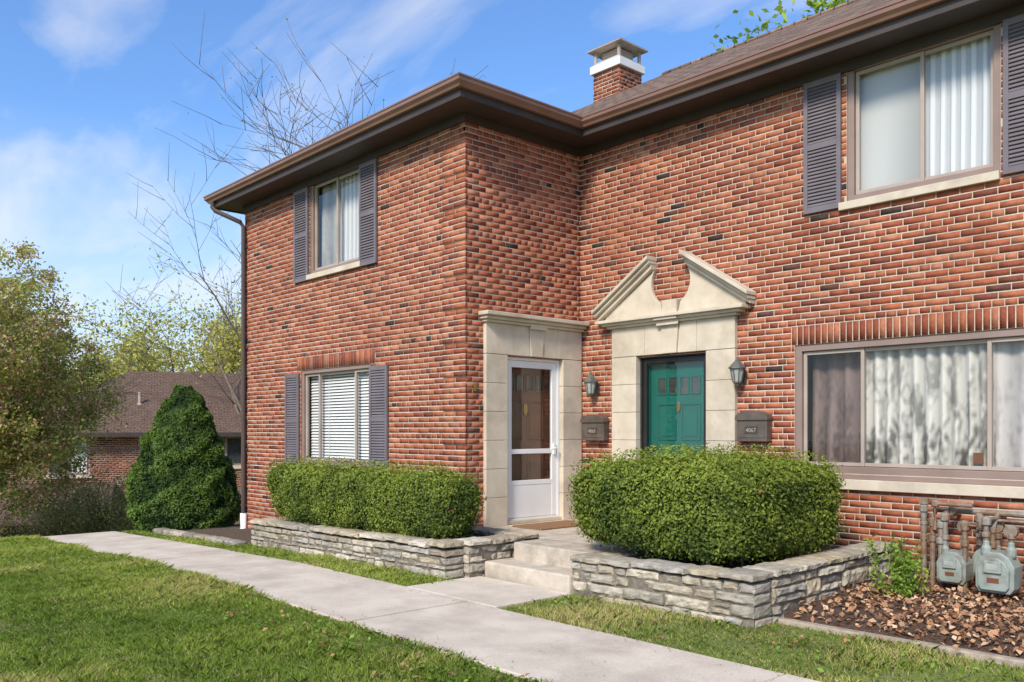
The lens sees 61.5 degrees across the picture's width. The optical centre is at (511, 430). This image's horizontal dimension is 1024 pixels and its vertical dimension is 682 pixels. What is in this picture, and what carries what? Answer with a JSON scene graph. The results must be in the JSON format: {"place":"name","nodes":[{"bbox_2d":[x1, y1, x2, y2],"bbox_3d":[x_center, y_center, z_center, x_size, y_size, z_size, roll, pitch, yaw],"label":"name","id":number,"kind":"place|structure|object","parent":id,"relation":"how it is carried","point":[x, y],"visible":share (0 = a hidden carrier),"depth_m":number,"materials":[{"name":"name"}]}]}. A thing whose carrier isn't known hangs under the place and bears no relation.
{"place":"outdoors","nodes":[
{"label":"outdoors","id":0,"kind":"place"},
{"bbox_2d":[0,483,114,525],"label":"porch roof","id":1,"kind":"structure","parent":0,"point":[3,514],"depth_m":28.58,"materials":[{"name":"green plant"}]},
{"bbox_2d":[70,441,86,472],"bbox_3d":[-15.502,0.930,30.783,0.550,1.160,0.050,0,0,-22],"label":"pane shade","id":2,"kind":"object","parent":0,"point":[84,471],"visible":0.29,"depth_m":30.82,"materials":[{"name":"white fabric"}]},
{"bbox_2d":[0,0,850,391],"label":"sky","id":3,"kind":"structure","parent":0,"point":[87,86],"materials":[{"name":"blue"}]},
{"bbox_2d":[42,531,819,681],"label":"sidewalk","id":4,"kind":"structure","parent":0,"point":[505,641],"depth_m":6.96,"materials":[{"name":"concrete"}]},
{"bbox_2d":[0,470,1023,681],"bbox_3d":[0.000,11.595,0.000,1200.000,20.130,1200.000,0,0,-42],"label":"ground","id":5,"kind":"structure","parent":0,"point":[941,678],"depth_m":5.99,"materials":[{"name":"green plant"}]},
{"bbox_2d":[0,469,132,536],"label":"garden shrub","id":6,"kind":"object","parent":5,"relation":"on","point":[51,531],"visible":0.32,"depth_m":18.75,"materials":[{"name":"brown plant"}]},
{"bbox_2d":[0,237,152,537],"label":"flowering tree","id":7,"kind":"object","parent":5,"relation":"on","point":[27,391],"visible":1,"depth_m":15.89,"materials":[{"name":"green plant"}]},
{"bbox_2d":[16,462,136,534],"bbox_3d":[-8.712,1.637,18.575,3.414,2.023,3.166,0,0,20],"label":"garden shrub","id":8,"kind":"object","parent":5,"relation":"on","point":[105,520],"visible":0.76,"depth_m":18.06,"materials":[{"name":"green plant"}]},
{"bbox_2d":[3,338,218,484],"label":"distant woods","id":9,"kind":"object","parent":5,"relation":"on","point":[133,368],"depth_m":89.42,"materials":[{"name":"green plant"}]},
{"bbox_2d":[49,323,181,393],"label":"spring tree","id":10,"kind":"object","parent":5,"relation":"on","point":[128,357],"visible":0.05,"depth_m":50.70,"materials":[{"name":"green plant"}]},
{"bbox_2d":[7,437,240,525],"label":"facade","id":11,"kind":"structure","parent":5,"relation":"on","point":[117,464],"depth_m":31.14,"materials":[{"name":"brick"}]},
{"bbox_2d":[10,437,240,528],"bbox_3d":[-11.410,2.296,32.389,13.200,4.468,0.001,0,0,-22],"label":"facade mortar","id":12,"kind":"object","parent":11,"relation":"attached to","point":[115,458],"visible":0.11,"depth_m":31.16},
{"bbox_2d":[225,437,240,465],"bbox_3d":[-10.312,0.780,32.873,1.200,1.100,0.061,0,0,-22],"label":"window frame","id":13,"kind":"object","parent":11,"relation":"attached to","point":[226,446],"visible":0.11,"depth_m":32.63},
{"bbox_2d":[227,438,240,463],"bbox_3d":[-10.588,0.780,32.808,0.500,0.960,0.050,0,0,-22],"label":"dark pane","id":14,"kind":"object","parent":13,"relation":"attached to","point":[234,449],"visible":0.86,"depth_m":32.79,"materials":[{"name":"black glass"}]},
{"bbox_2d":[38,246,240,401],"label":"spring tree","id":15,"kind":"object","parent":5,"relation":"on","point":[226,368],"visible":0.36,"depth_m":41.15,"materials":[{"name":"green plant"}]},
{"bbox_2d":[124,384,240,531],"bbox_3d":[-5.769,0.635,15.113,2.016,2.911,1.988,0,0,-42],"label":"conical evergreen","id":16,"kind":"object","parent":5,"relation":"on","point":[183,470],"visible":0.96,"depth_m":14.60,"materials":[{"name":"green plant"}]},
{"bbox_2d":[137,288,240,373],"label":"spring tree","id":17,"kind":"object","parent":5,"relation":"on","point":[194,349],"visible":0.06,"depth_m":47.55,"materials":[{"name":"green plant"}]},
{"bbox_2d":[143,525,251,543],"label":"side bed soil","id":18,"kind":"structure","parent":5,"relation":"on","point":[231,532],"depth_m":13.86,"materials":[{"name":"brown soil"}]},
{"bbox_2d":[154,528,245,545],"bbox_3d":[-4.817,1.625,13.138,0.242,0.196,3.297,0,0,-41],"label":"stone edging","id":19,"kind":"object","parent":5,"relation":"on","point":[211,538],"visible":0.59,"depth_m":12.89,"materials":[{"name":"grey stone"}]},
{"bbox_2d":[127,121,327,494],"bbox_3d":[-10.795,-4.022,32.884,8.522,16.385,9.249,0,0,18],"label":"bare tree","id":20,"kind":"object","parent":5,"relation":"on","point":[235,399],"visible":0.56,"depth_m":33.07,"materials":[{"name":"brown plant"}]},
{"bbox_2d":[156,12,486,175],"bbox_3d":[-5.523,-4.347,25.276,6.953,15.799,12.081,0,0,-42],"label":"bare tree","id":21,"kind":"object","parent":5,"relation":"on","point":[291,142],"visible":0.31,"depth_m":25.78,"materials":[{"name":"brown plant"}]},
{"bbox_2d":[245,122,471,528],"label":"wall front wing","id":22,"kind":"structure","parent":5,"relation":"on","point":[257,446],"depth_m":11.57,"materials":[{"name":"brick"}]},
{"bbox_2d":[210,201,247,512],"bbox_3d":[-4.755,-1.210,14.478,0.632,5.280,0.118,0,0,-6],"label":"downspout","id":23,"kind":"object","parent":22,"relation":"attached to","point":[243,351],"visible":1,"depth_m":14.45,"materials":[{"name":"brown metal"}]},
{"bbox_2d":[240,513,246,528],"bbox_3d":[-4.548,1.583,14.432,0.224,0.386,0.136,0,0,-42],"label":"downspout boot","id":24,"kind":"object","parent":23,"relation":"attached to","point":[243,520],"visible":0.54,"depth_m":14.44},
{"bbox_2d":[285,373,299,463],"bbox_3d":[-3.398,-0.150,13.306,0.030,1.440,0.425,0,0,-42],"label":"shutter","id":25,"kind":"object","parent":22,"relation":"attached to","point":[292,415],"visible":0.89,"depth_m":13.29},
{"bbox_2d":[293,187,308,283],"bbox_3d":[-3.209,-2.960,13.100,0.030,1.400,0.425,0,0,-42],"label":"shutter","id":26,"kind":"object","parent":22,"relation":"attached to","point":[300,234],"visible":1,"depth_m":13.09,"materials":[{"name":"wood"}]},
{"bbox_2d":[306,261,359,279],"bbox_3d":[-2.542,-2.298,12.453,0.160,0.075,1.480,0,0,-42],"label":"window sill","id":27,"kind":"structure","parent":22,"relation":"on","point":[339,269],"depth_m":12.36,"materials":[{"name":"beige stone"}]},
{"bbox_2d":[311,186,358,273],"bbox_3d":[-2.515,-3.032,12.477,0.108,1.404,1.390,0,0,-42],"label":"wing upper window","id":28,"kind":"structure","parent":22,"relation":"attached to","point":[313,270],"depth_m":12.92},
{"bbox_2d":[315,169,358,269],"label":"sashes","id":29,"kind":"object","parent":28,"relation":"attached to","point":[337,179],"visible":0.71,"depth_m":12.47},
{"bbox_2d":[297,348,374,370],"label":"lintel wing","id":30,"kind":"structure","parent":22,"relation":"attached to","point":[325,361],"depth_m":12.38,"materials":[{"name":"red brick"}]},
{"bbox_2d":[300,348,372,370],"bbox_3d":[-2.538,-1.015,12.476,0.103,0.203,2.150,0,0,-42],"label":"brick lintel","id":31,"kind":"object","parent":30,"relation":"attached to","point":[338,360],"visible":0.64,"depth_m":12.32,"materials":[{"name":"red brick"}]},
{"bbox_2d":[302,364,369,466],"bbox_3d":[-2.525,-0.203,12.488,0.108,1.432,1.920,0,0,-42],"label":"window frame","id":32,"kind":"structure","parent":22,"relation":"attached to","point":[338,369],"depth_m":13.12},
{"bbox_2d":[306,369,368,462],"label":"sashes","id":33,"kind":"object","parent":32,"relation":"attached to","point":[356,372],"visible":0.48,"depth_m":12.83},
{"bbox_2d":[310,371,368,461],"bbox_3d":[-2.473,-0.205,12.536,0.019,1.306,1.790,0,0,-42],"label":"venetian blind","id":34,"kind":"object","parent":32,"relation":"attached to","point":[349,454],"visible":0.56,"depth_m":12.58,"materials":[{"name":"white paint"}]},
{"bbox_2d":[319,173,356,266],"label":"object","id":35,"kind":"object","parent":22,"relation":"attached to","point":[320,226],"depth_m":13.11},
{"bbox_2d":[322,180,340,266],"bbox_3d":[-2.689,-3.032,12.806,0.020,1.274,0.540,0,0,-42],"label":"curtain","id":36,"kind":"object","parent":35,"relation":"hanging from","point":[329,224],"visible":0.81,"depth_m":12.84,"materials":[{"name":"fabric"}]},
{"bbox_2d":[341,172,358,261],"bbox_3d":[-2.257,-3.032,12.334,0.024,1.274,0.700,0,0,-42],"label":"curtain","id":37,"kind":"object","parent":35,"relation":"hanging from","point":[349,217],"visible":0.74,"depth_m":12.39,"materials":[{"name":"fabric"}]},
{"bbox_2d":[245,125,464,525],"bbox_3d":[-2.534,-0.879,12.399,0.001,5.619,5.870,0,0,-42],"label":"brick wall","id":38,"kind":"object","parent":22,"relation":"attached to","point":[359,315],"depth_m":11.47,"materials":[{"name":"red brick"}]},
{"bbox_2d":[359,158,376,266],"bbox_3d":[-1.964,-2.960,11.735,0.030,1.400,0.420,0,0,-42],"label":"shutter","id":39,"kind":"object","parent":22,"relation":"attached to","point":[367,212],"visible":1,"depth_m":11.73,"materials":[{"name":"wood"}]},
{"bbox_2d":[369,365,387,467],"bbox_3d":[-1.790,-0.150,11.545,0.030,1.440,0.425,0,0,-42],"label":"shutter","id":40,"kind":"object","parent":22,"relation":"attached to","point":[378,412],"visible":0.93,"depth_m":11.54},
{"bbox_2d":[442,143,465,478],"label":"brick quoins","id":41,"kind":"object","parent":22,"relation":"attached to","point":[454,295],"visible":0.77,"depth_m":10.35,"materials":[{"name":"brick"}]},
{"bbox_2d":[443,143,465,535],"bbox_3d":[-0.698,-0.812,10.374,0.012,5.205,0.432,0,0,-42],"label":"quoins front mortar","id":42,"kind":"object","parent":41,"relation":"attached to","point":[453,309],"visible":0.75,"depth_m":10.36,"materials":[{"name":"beige concrete"}]},
{"bbox_2d":[252,524,537,579],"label":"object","id":43,"kind":"object","parent":5,"relation":"on","point":[483,552],"visible":0.2,"depth_m":9.29,"materials":[{"name":"stone"}]},
{"bbox_2d":[250,517,539,578],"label":"stones","id":44,"kind":"object","parent":43,"relation":"attached to","point":[445,548],"visible":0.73,"depth_m":9.48,"materials":[{"name":"grey stone"}]},
{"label":"planter soil","id":45,"kind":"structure","parent":43,"relation":"in","visible":0},
{"bbox_2d":[261,455,486,539],"bbox_3d":[-1.838,0.824,10.547,0.990,1.011,4.133,0,0,-42],"label":"boxwood hedge","id":46,"kind":"object","parent":45,"relation":"on","point":[425,503],"visible":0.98,"depth_m":9.74,"materials":[{"name":"green plant"}]},
{"bbox_2d":[463,122,579,525],"bbox_3d":[0.148,-0.880,10.938,1.990,5.609,0.105,0,0,-42],"label":"wall entry side","id":47,"kind":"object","parent":5,"relation":"on","point":[538,277],"depth_m":10.75,"materials":[{"name":"brick"}]},
{"bbox_2d":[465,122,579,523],"bbox_3d":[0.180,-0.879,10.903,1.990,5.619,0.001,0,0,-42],"label":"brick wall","id":48,"kind":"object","parent":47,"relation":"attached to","point":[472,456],"depth_m":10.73,"materials":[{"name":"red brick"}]},
{"bbox_2d":[505,357,559,520],"bbox_3d":[0.239,0.099,11.024,0.976,2.053,0.080,0,0,-42],"label":"frame","id":49,"kind":"object","parent":47,"relation":"attached to","point":[557,431],"visible":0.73,"depth_m":11.30,"materials":[{"name":"white paint"}]},
{"bbox_2d":[507,360,555,518],"bbox_3d":[0.245,0.110,11.017,0.880,1.980,0.040,0,0,-42],"label":"white storm door","id":50,"kind":"structure","parent":49,"relation":"attached to","point":[531,498],"depth_m":11.02,"materials":[{"name":"paint"}]},
{"bbox_2d":[507,360,555,518],"bbox_3d":[0.245,0.110,11.017,0.880,1.980,0.040,0,0,-42],"label":"door panel","id":51,"kind":"structure","parent":50,"relation":"in","point":[536,497],"depth_m":11.02,"materials":[{"name":"white paint"}]},
{"bbox_2d":[478,310,589,526],"bbox_3d":[0.275,-0.133,10.928,1.784,2.605,0.290,0,0,-42],"label":"door surround","id":52,"kind":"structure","parent":47,"relation":"attached to","point":[505,334],"depth_m":10.67,"materials":[{"name":"beige stone"}]},
{"bbox_2d":[485,518,632,594],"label":"entry steps","id":53,"kind":"structure","parent":5,"relation":"on","point":[543,560],"depth_m":8.70,"materials":[{"name":"grey concrete"}]},
{"bbox_2d":[508,516,561,524],"bbox_3d":[0.215,1.147,11.050,0.980,0.043,0.230,0,0,-42],"label":"threshold","id":54,"kind":"object","parent":53,"relation":"on","point":[534,520],"visible":0.62,"depth_m":10.97,"materials":[{"name":"stone"}]},
{"bbox_2d":[512,520,578,529],"bbox_3d":[0.527,1.160,10.583,0.950,0.016,0.520,0,0,-42],"label":"doormat","id":55,"kind":"object","parent":53,"relation":"on","point":[552,525],"visible":0.76,"depth_m":10.44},
{"bbox_2d":[549,370,549,478],"bbox_3d":[0.171,0.115,11.098,1.040,2.110,0.100,0,0,-42],"label":"jamb","id":56,"kind":"object","parent":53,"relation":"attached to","point":[549,423],"visible":0.02,"depth_m":11.41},
{"bbox_2d":[512,367,548,480],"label":"slab","id":57,"kind":"structure","parent":56,"relation":"attached to","point":[530,429],"depth_m":11.17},
{"bbox_2d":[512,375,541,390],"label":"door window panes","id":58,"kind":"object","parent":57,"relation":"attached to","point":[529,383],"visible":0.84,"depth_m":11.15,"materials":[{"name":"clear glass"}]},
{"bbox_2d":[648,355,703,454],"bbox_3d":[2.065,0.115,10.552,0.120,2.110,1.060,0,0,-42],"label":"jamb","id":59,"kind":"object","parent":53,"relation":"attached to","point":[649,405],"visible":0.07,"depth_m":10.84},
{"bbox_2d":[640,353,706,457],"bbox_3d":[2.293,0.075,10.747,0.880,2.190,1.200,0,0,-42],"label":"door frame","id":60,"kind":"structure","parent":59,"relation":"attached to","point":[645,362],"depth_m":10.78,"materials":[{"name":"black wood"}]},
{"bbox_2d":[651,361,703,455],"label":"slab","id":61,"kind":"structure","parent":59,"relation":"attached to","point":[670,425],"depth_m":10.55,"materials":[{"name":"teal wood"}]},
{"bbox_2d":[659,377,698,393],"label":"door window panes","id":62,"kind":"object","parent":61,"relation":"attached to","point":[684,385],"visible":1,"depth_m":10.50,"materials":[{"name":"clear glass"}]},
{"bbox_2d":[124,572,1013,681],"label":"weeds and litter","id":63,"kind":"object","parent":5,"relation":"on","point":[677,617],"visible":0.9,"depth_m":6.17,"materials":[{"name":"green plant"}]},
{"bbox_2d":[628,545,837,567],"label":"planter soil","id":64,"kind":"structure","parent":5,"relation":"on","point":[725,565],"depth_m":7.95,"materials":[{"name":"brown soil"}]},
{"bbox_2d":[566,441,848,567],"bbox_3d":[1.821,0.692,8.233,2.075,1.184,2.307,0,0,-42],"label":"boxwood hedge","id":65,"kind":"object","parent":64,"relation":"on","point":[708,506],"visible":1,"depth_m":7.52,"materials":[{"name":"green plant"}]},
{"bbox_2d":[572,552,894,628],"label":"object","id":66,"kind":"object","parent":5,"relation":"on","point":[636,583],"visible":0.21,"depth_m":7.29,"materials":[{"name":"stone"}]},
{"bbox_2d":[569,540,900,627],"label":"stones","id":67,"kind":"object","parent":66,"relation":"on","point":[752,578],"visible":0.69,"depth_m":7.24,"materials":[{"name":"grey stone"}]},
{"bbox_2d":[710,0,849,50],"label":"leafy tree","id":68,"kind":"object","parent":5,"relation":"on","point":[815,5],"visible":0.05,"depth_m":24.09,"materials":[{"name":"green plant"}]},
{"bbox_2d":[580,22,1023,592],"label":"wall","id":69,"kind":"structure","parent":5,"relation":"on","point":[746,392],"depth_m":9.37,"materials":[{"name":"brick"}]},
{"bbox_2d":[583,372,599,397],"bbox_3d":[1.035,-0.596,11.264,0.220,0.349,0.200,0,0,-42],"label":"wall lantern","id":70,"kind":"object","parent":69,"relation":"attached to","point":[592,386],"depth_m":11.22,"materials":[{"name":"metal"}]},
{"bbox_2d":[580,414,608,443],"bbox_3d":[1.083,-0.015,11.281,0.123,0.390,0.404,0,0,-42],"label":"mailbox","id":71,"kind":"object","parent":69,"relation":"attached to","point":[595,426],"visible":1,"depth_m":11.21,"materials":[{"name":"metal"}]},
{"bbox_2d":[591,249,755,461],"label":"entry surround pediment","id":72,"kind":"structure","parent":69,"relation":"attached to","point":[633,313],"depth_m":10.29,"materials":[{"name":"beige stone"}]},
{"bbox_2d":[728,356,746,387],"bbox_3d":[2.526,-0.655,9.632,0.220,0.349,0.200,0,0,-42],"label":"wall lantern","id":73,"kind":"object","parent":69,"relation":"attached to","point":[737,368],"depth_m":9.59,"materials":[{"name":"metal"}]},
{"bbox_2d":[735,411,772,444],"bbox_3d":[2.675,-0.025,9.538,0.123,0.390,0.404,0,0,-42],"label":"mailbox","id":74,"kind":"object","parent":69,"relation":"attached to","point":[754,425],"visible":0.95,"depth_m":9.47,"materials":[{"name":"metal"}]},
{"bbox_2d":[803,73,841,214],"bbox_3d":[3.238,-2.980,8.990,0.030,1.380,0.410,0,0,-42],"label":"shutter","id":75,"kind":"object","parent":69,"relation":"attached to","point":[822,144],"visible":1,"depth_m":8.98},
{"bbox_2d":[791,304,1023,345],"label":"brick lintel","id":76,"kind":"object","parent":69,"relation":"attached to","point":[914,326],"visible":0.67,"depth_m":8.32,"materials":[{"name":"red brick"}]},
{"bbox_2d":[795,327,1023,479],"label":"picture window","id":77,"kind":"structure","parent":69,"relation":"attached to","point":[800,350],"depth_m":8.47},
{"bbox_2d":[804,336,1023,471],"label":"sashes","id":78,"kind":"object","parent":77,"relation":"attached to","point":[989,466],"visible":0.91,"depth_m":8.41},
{"label":"pane","id":79,"kind":"object","parent":78,"relation":"attached to","visible":0},
{"bbox_2d":[973,453,983,463],"bbox_3d":[4.315,0.256,7.969,0.004,0.100,0.090,0,0,-42],"label":"window sticker","id":80,"kind":"object","parent":79,"relation":"attached to","point":[978,458],"depth_m":7.97,"materials":[{"name":"orange paper"}]},
{"bbox_2d":[808,355,1020,471],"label":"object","id":81,"kind":"object","parent":69,"relation":"attached to","point":[810,402],"depth_m":9.57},
{"bbox_2d":[812,352,860,462],"bbox_3d":[3.478,-0.236,9.124,0.040,1.204,0.625,0,0,-42],"label":"curtain","id":82,"kind":"object","parent":81,"relation":"hanging from","point":[837,407],"visible":0.88,"depth_m":9.15,"materials":[{"name":"fabric"}]},
{"bbox_2d":[866,343,995,466],"bbox_3d":[4.033,-0.236,8.389,0.044,1.204,1.250,0,0,-42],"label":"lace curtain","id":83,"kind":"object","parent":81,"relation":"hanging from","point":[926,406],"visible":0.87,"depth_m":8.36,"materials":[{"name":"fabric"}]},
{"bbox_2d":[993,341,1023,466],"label":"curtain","id":84,"kind":"object","parent":81,"relation":"hanging from","point":[1009,375],"visible":0.92,"depth_m":7.87,"materials":[{"name":"fabric"}]},
{"bbox_2d":[838,170,1000,210],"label":"sill","id":85,"kind":"structure","parent":69,"relation":"on","point":[930,189],"depth_m":8.22,"materials":[{"name":"stone"}]},
{"bbox_2d":[847,24,1000,200],"bbox_3d":[3.969,-3.032,8.336,0.120,1.404,1.450,0,0,-42],"label":"window","id":86,"kind":"structure","parent":69,"relation":"attached to","point":[889,124],"depth_m":8.60,"materials":[{"name":"glass"}]},
{"bbox_2d":[856,30,993,194],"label":"sashes","id":87,"kind":"object","parent":86,"relation":"attached to","point":[922,56],"visible":1,"depth_m":8.31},
{"bbox_2d":[926,35,990,176],"bbox_3d":[4.228,-3.032,8.160,0.020,1.254,0.690,0,0,-42],"label":"vertical blind","id":88,"kind":"object","parent":86,"relation":"attached to","point":[958,107],"visible":0.86,"depth_m":8.17,"materials":[{"name":"fabric"}]},
{"bbox_2d":[838,479,1023,498],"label":"sill","id":89,"kind":"structure","parent":69,"relation":"attached to","point":[1017,492],"depth_m":8.11,"materials":[{"name":"stone"}]},
{"bbox_2d":[838,474,1023,486],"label":"window subsill","id":90,"kind":"object","parent":89,"relation":"on","point":[941,480],"depth_m":8.16,"materials":[{"name":"beige stone"}]},
{"bbox_2d":[1003,14,1023,174],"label":"shutter","id":91,"kind":"object","parent":69,"relation":"attached to","point":[1013,94],"visible":1,"depth_m":7.65,"materials":[{"name":"grey wood"}]},
{"bbox_2d":[778,617,1023,668],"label":"timber edging","id":92,"kind":"object","parent":5,"relation":"on","point":[982,656],"visible":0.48,"depth_m":6.00,"materials":[{"name":"brown wood"}]},
{"bbox_2d":[784,578,1023,658],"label":"mulch bed","id":93,"kind":"object","parent":5,"relation":"on","point":[875,628],"visible":0.38,"depth_m":6.63,"materials":[{"name":"brown wood"}]},
{"bbox_2d":[860,533,932,600],"bbox_3d":[3.345,1.232,7.408,0.419,0.713,0.553,0,0,-27],"label":"barberry plant","id":94,"kind":"object","parent":93,"relation":"on","point":[903,575],"visible":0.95,"depth_m":7.35,"materials":[{"name":"green plant"}]},
{"bbox_2d":[793,574,1023,656],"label":"fallen leaves","id":95,"kind":"object","parent":93,"relation":"on","point":[973,620],"visible":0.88,"depth_m":6.70,"materials":[{"name":"brown plant"}]},
{"bbox_2d":[919,497,1023,593],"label":"gas piping","id":96,"kind":"object","parent":93,"relation":"on","point":[932,538],"visible":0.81,"depth_m":7.78,"materials":[{"name":"grey metal"}]},
{"bbox_2d":[936,512,972,584],"bbox_3d":[4.038,1.046,7.771,0.476,0.632,0.262,0,0,-42],"label":"gas meter","id":97,"kind":"object","parent":96,"relation":"attached to","point":[954,567],"visible":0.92,"depth_m":7.64,"materials":[{"name":"paint"}]},
{"bbox_2d":[972,513,1004,574],"bbox_3d":[4.260,1.014,7.672,0.282,0.568,0.240,0,0,-42],"label":"gas meter","id":98,"kind":"object","parent":96,"relation":"attached to","point":[1000,526],"visible":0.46,"depth_m":7.62,"materials":[{"name":"paint"}]},
{"bbox_2d":[975,516,1021,594],"bbox_3d":[4.250,1.051,7.429,0.624,0.642,0.305,0,0,-42],"label":"gas meter","id":99,"kind":"object","parent":96,"relation":"attached to","point":[998,571],"visible":0.98,"depth_m":7.24,"materials":[{"name":"paint"}]},
{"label":"rear walls","id":100,"kind":"object","parent":5,"relation":"on","visible":0},
{"bbox_2d":[243,3,1023,213],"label":"frieze board","id":101,"kind":"object","parent":100,"relation":"on","point":[959,30],"visible":0.59,"depth_m":10.25,"materials":[{"name":"brown wood"}]},
{"bbox_2d":[217,0,1023,212],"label":"soffit","id":102,"kind":"structure","parent":101,"relation":"on","point":[451,109],"depth_m":10.22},
{"bbox_2d":[215,0,981,214],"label":"fascia","id":103,"kind":"structure","parent":102,"relation":"attached to","point":[891,25],"depth_m":9.93,"materials":[{"name":"brown metal"}]},
{"bbox_2d":[203,0,947,203],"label":"gutter","id":104,"kind":"object","parent":103,"relation":"attached to","point":[840,29],"visible":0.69,"depth_m":9.94,"materials":[{"name":"brown metal"}]},
{"bbox_3d":[-0.119,-4.806,14.605,7.480,1.702,6.810,0,0,-42],"label":"roof wing","id":105,"kind":"object","parent":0,"visible":0},
{"bbox_2d":[587,37,647,102],"bbox_3d":[1.946,-6.193,15.887,0.800,1.846,0.800,0,0,-42],"label":"chimney stack","id":106,"kind":"object","parent":105,"relation":"on","point":[616,69],"visible":0.52,"depth_m":15.67,"materials":[{"name":"brick"}]},
{"bbox_2d":[572,0,896,115],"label":"roof","id":107,"kind":"structure","parent":105,"relation":"attached to","point":[853,9],"depth_m":11.62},
{"bbox_2d":[662,0,858,74],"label":"ridge cap","id":108,"kind":"object","parent":107,"relation":"on","point":[767,33],"visible":0.57,"depth_m":14.01,"materials":[{"name":"brown"}]},
{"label":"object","id":109,"kind":"object","parent":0,"visible":0},
{"bbox_2d":[40,371,240,432],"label":"roof","id":110,"kind":"structure","parent":109,"relation":"on","point":[159,386],"depth_m":33.70,"materials":[{"name":"brown"}]},
{"bbox_2d":[38,432,240,436],"bbox_3d":[-11.221,0.150,31.904,14.220,0.160,0.040,0,0,-22],"label":"eave gutter","id":111,"kind":"object","parent":110,"relation":"attached to","point":[140,434],"depth_m":30.82,"materials":[{"name":"brown metal"}]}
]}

